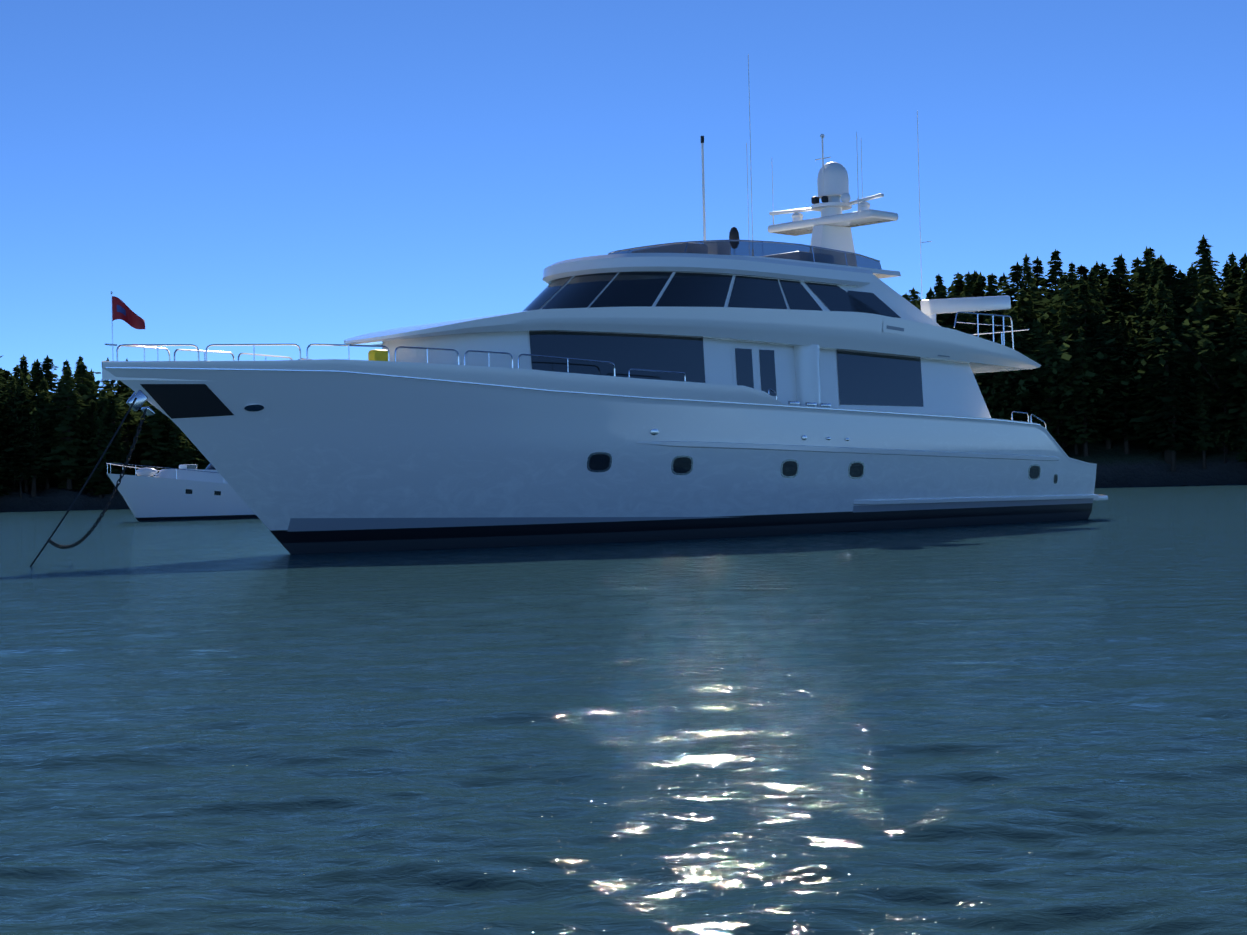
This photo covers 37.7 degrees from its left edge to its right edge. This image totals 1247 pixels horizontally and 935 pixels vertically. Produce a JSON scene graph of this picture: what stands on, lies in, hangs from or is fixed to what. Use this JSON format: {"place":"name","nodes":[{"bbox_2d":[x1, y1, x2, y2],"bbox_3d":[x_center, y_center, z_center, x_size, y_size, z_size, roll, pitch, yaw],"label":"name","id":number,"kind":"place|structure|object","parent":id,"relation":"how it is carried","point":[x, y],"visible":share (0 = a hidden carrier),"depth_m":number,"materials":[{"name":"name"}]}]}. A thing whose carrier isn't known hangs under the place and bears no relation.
{"place":"outdoors","nodes":[
{"label":"outdoors","id":0,"kind":"place"},
{"bbox_2d":[0,484,1246,934],"bbox_3d":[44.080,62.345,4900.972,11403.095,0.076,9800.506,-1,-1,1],"label":"water","id":1,"kind":"structure","parent":0,"point":[252,726],"depth_m":9.62,"materials":[{"name":"blue liquid"}]},
{"bbox_2d":[0,354,209,511],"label":"trees","id":2,"kind":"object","parent":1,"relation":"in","point":[53,446],"depth_m":335.54,"materials":[{"name":"green plant"}]},
{"bbox_2d":[107,463,257,521],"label":"boat","id":3,"kind":"object","parent":1,"relation":"on","point":[188,492],"visible":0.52,"depth_m":116.91,"materials":[{"name":"white"}]},
{"bbox_2d":[29,54,1107,566],"bbox_3d":[0.622,-4.294,49.669,36.315,14.850,7.260,-1,-1,-44],"label":"yacht","id":4,"kind":"object","parent":1,"relation":"on","point":[735,386],"visible":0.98,"depth_m":45.81,"materials":[{"name":"white"}]},
{"bbox_2d":[902,234,1246,486],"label":"trees","id":5,"kind":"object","parent":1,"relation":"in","point":[1142,381],"depth_m":324.31,"materials":[{"name":"green plant"}]},
{"bbox_2d":[0,0,1246,394],"label":"sky","id":6,"kind":"structure","parent":0,"point":[303,173],"materials":[{"name":"blue"}]}
]}

